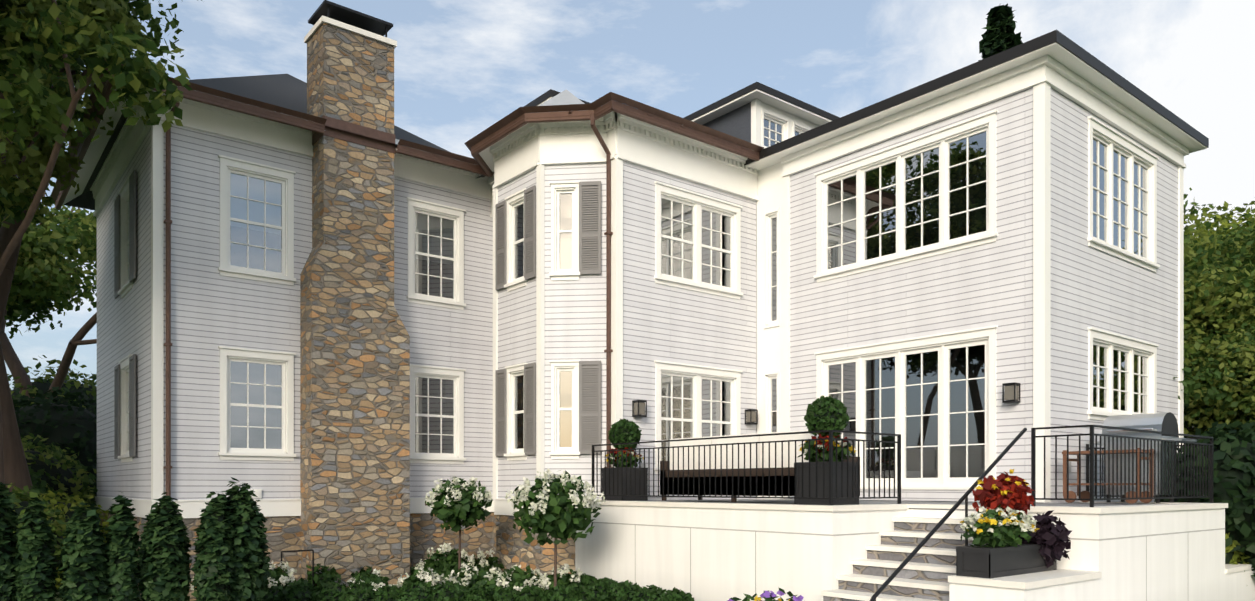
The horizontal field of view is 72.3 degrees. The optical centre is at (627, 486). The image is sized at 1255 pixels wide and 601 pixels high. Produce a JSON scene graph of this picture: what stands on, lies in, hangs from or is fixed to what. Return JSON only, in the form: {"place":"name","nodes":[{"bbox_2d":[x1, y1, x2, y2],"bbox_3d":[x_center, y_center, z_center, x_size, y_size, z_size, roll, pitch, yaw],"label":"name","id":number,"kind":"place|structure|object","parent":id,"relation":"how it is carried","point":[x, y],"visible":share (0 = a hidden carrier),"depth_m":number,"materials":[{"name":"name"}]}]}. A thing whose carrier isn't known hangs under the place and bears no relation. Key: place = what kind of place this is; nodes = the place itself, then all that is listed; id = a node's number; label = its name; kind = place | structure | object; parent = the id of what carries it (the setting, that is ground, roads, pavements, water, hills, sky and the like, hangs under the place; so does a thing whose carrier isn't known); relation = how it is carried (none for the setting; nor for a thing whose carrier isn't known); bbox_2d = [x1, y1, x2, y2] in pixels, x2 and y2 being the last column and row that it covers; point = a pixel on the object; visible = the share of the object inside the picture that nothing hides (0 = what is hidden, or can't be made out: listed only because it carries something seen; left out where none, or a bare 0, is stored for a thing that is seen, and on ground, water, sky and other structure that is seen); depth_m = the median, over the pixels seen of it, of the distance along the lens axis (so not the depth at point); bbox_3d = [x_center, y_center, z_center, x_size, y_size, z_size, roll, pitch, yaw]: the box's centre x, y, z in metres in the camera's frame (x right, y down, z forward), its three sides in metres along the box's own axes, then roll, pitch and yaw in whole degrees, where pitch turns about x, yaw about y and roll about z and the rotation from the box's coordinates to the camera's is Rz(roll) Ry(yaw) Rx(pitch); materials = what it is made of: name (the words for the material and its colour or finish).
{"place":"outdoors","nodes":[
{"label":"outdoors","id":0,"kind":"place"},
{"bbox_2d":[36,126,79,225],"bbox_3d":[-21.572,-11.994,33.534,5.289,6.405,2.078,0,0,-39],"label":"tree top","id":1,"kind":"object","parent":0,"point":[67,144],"visible":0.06,"depth_m":33.37,"materials":[{"name":"green plant"}]},
{"bbox_2d":[55,584,196,600],"bbox_3d":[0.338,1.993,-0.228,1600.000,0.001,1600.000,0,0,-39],"label":"ground","id":2,"kind":"structure","parent":0,"point":[58,599],"depth_m":15.27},
{"bbox_2d":[0,204,96,399],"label":"tree","id":3,"kind":"object","parent":2,"relation":"on","point":[41,281],"visible":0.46,"depth_m":26.33,"materials":[{"name":"green plant"}]},
{"bbox_2d":[0,0,192,483],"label":"tree","id":4,"kind":"object","parent":2,"relation":"on","point":[135,78],"visible":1,"depth_m":11.51,"materials":[{"name":"green plant"}]},
{"bbox_2d":[0,0,203,493],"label":"tree","id":5,"kind":"object","parent":2,"relation":"on","point":[16,472],"visible":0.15,"depth_m":16.11,"materials":[{"name":"green plant"}]},
{"bbox_2d":[0,0,152,227],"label":"tree","id":6,"kind":"object","parent":5,"relation":"attached to","point":[15,202],"visible":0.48,"depth_m":13.86,"materials":[{"name":"green plant"}]},
{"bbox_2d":[0,477,270,600],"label":"arborvitae hedge","id":7,"kind":"object","parent":2,"relation":"on","point":[231,561],"visible":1,"depth_m":10.43,"materials":[{"name":"green plant"}]},
{"bbox_2d":[281,550,313,587],"bbox_3d":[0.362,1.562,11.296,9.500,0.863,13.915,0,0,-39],"label":"pipe","id":8,"kind":"object","parent":2,"relation":"on","point":[312,561],"visible":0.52,"depth_m":15.37,"materials":[{"name":"metal"}]},
{"bbox_2d":[300,0,409,587],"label":"chimney","id":9,"kind":"object","parent":2,"relation":"on","point":[355,422],"visible":0.96,"depth_m":16.20,"materials":[{"name":"stone"}]},
{"bbox_2d":[189,469,605,594],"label":"flowering shrubs","id":10,"kind":"object","parent":2,"relation":"on","point":[555,507],"visible":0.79,"depth_m":13.87,"materials":[{"name":"white plant"}]},
{"bbox_2d":[262,395,849,600],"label":"shrubs","id":11,"kind":"object","parent":2,"relation":"on","point":[826,413],"visible":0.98,"depth_m":12.59,"materials":[{"name":"green plant"}]},
{"bbox_2d":[7,355,1254,588],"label":"hedge","id":12,"kind":"object","parent":2,"relation":"on","point":[59,439],"visible":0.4,"depth_m":18.54,"materials":[{"name":"green plant"}]},
{"bbox_2d":[90,55,1188,600],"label":"house","id":13,"kind":"structure","parent":2,"relation":"on","point":[928,279],"depth_m":15.61,"materials":[{"name":"white wood"}]},
{"bbox_2d":[52,30,1208,496],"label":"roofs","id":14,"kind":"structure","parent":13,"relation":"on","point":[758,126],"depth_m":15.64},
{"bbox_2d":[251,462,1070,504],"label":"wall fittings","id":15,"kind":"object","parent":13,"relation":"on","point":[258,493],"depth_m":15.63,"materials":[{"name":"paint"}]},
{"bbox_2d":[632,382,1019,424],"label":"lanterns","id":16,"kind":"object","parent":13,"relation":"on","point":[1010,392],"visible":1,"depth_m":15.48,"materials":[{"name":"black metal"}]},
{"bbox_2d":[575,499,1254,600],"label":"terrace","id":17,"kind":"structure","parent":2,"relation":"on","point":[714,550],"depth_m":11.26,"materials":[{"name":"stone"}]},
{"bbox_2d":[660,430,859,501],"bbox_3d":[2.461,-0.282,14.069,2.150,1.050,3.400,0,0,-39],"label":"sofa","id":18,"kind":"object","parent":17,"relation":"on","point":[759,460],"visible":0.42,"depth_m":13.36,"materials":[{"name":"fabric"}]},
{"bbox_2d":[602,461,1056,578],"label":"planters","id":19,"kind":"object","parent":17,"relation":"on","point":[991,562],"visible":0.77,"depth_m":11.15,"materials":[{"name":"black metal"}]},
{"bbox_2d":[606,433,1071,567],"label":"planter flowers","id":20,"kind":"object","parent":19,"relation":"in","point":[1006,501],"visible":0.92,"depth_m":9.62,"materials":[{"name":"multicoloured plant"}]},
{"bbox_2d":[592,425,1212,600],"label":"railings","id":21,"kind":"object","parent":17,"relation":"on","point":[884,585],"visible":0.92,"depth_m":11.38,"materials":[{"name":"black metal"}]},
{"bbox_2d":[1062,448,1153,503],"bbox_3d":[6.996,-0.148,12.522,0.530,0.778,1.060,0,0,-39],"label":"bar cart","id":22,"kind":"object","parent":17,"relation":"on","point":[1084,494],"visible":0.69,"depth_m":12.44,"materials":[{"name":"brown wood"}]},
{"bbox_2d":[1086,412,1196,502],"bbox_3d":[7.721,-0.427,12.965,0.745,1.340,1.320,0,0,-39],"label":"grill","id":23,"kind":"object","parent":17,"relation":"on","point":[1164,422],"visible":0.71,"depth_m":12.75,"materials":[{"name":"silver metal"}]},
{"bbox_2d":[978,4,1022,60],"bbox_3d":[15.261,-8.816,35.126,9.433,21.618,8.578,0,0,-39],"label":"conifer","id":24,"kind":"object","parent":2,"relation":"on","point":[999,35],"visible":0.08,"depth_m":34.80,"materials":[{"name":"green plant"}]},
{"bbox_2d":[1174,311,1254,437],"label":"tree","id":25,"kind":"object","parent":2,"relation":"on","point":[1219,386],"visible":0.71,"depth_m":16.84,"materials":[{"name":"green plant"}]},
{"bbox_2d":[1184,209,1254,437],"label":"tree","id":26,"kind":"object","parent":2,"relation":"on","point":[1219,291],"visible":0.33,"depth_m":18.28,"materials":[{"name":"green plant"}]},
{"bbox_2d":[1184,201,1254,256],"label":"tree","id":27,"kind":"object","parent":2,"relation":"on","point":[1220,219],"visible":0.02,"depth_m":23.32,"materials":[{"name":"green plant"}]},
{"bbox_2d":[1184,187,1254,246],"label":"tree","id":28,"kind":"object","parent":2,"relation":"on","point":[1193,210],"depth_m":28.16,"materials":[{"name":"green plant"}]},
{"bbox_2d":[4,0,1254,389],"label":"sky","id":29,"kind":"structure","parent":0,"point":[461,67],"materials":[{"name":"blue"}]},
{"bbox_2d":[727,587,803,600],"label":"flowers","id":30,"kind":"object","parent":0,"point":[767,595],"visible":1,"depth_m":6.77,"materials":[{"name":"purple plant"}]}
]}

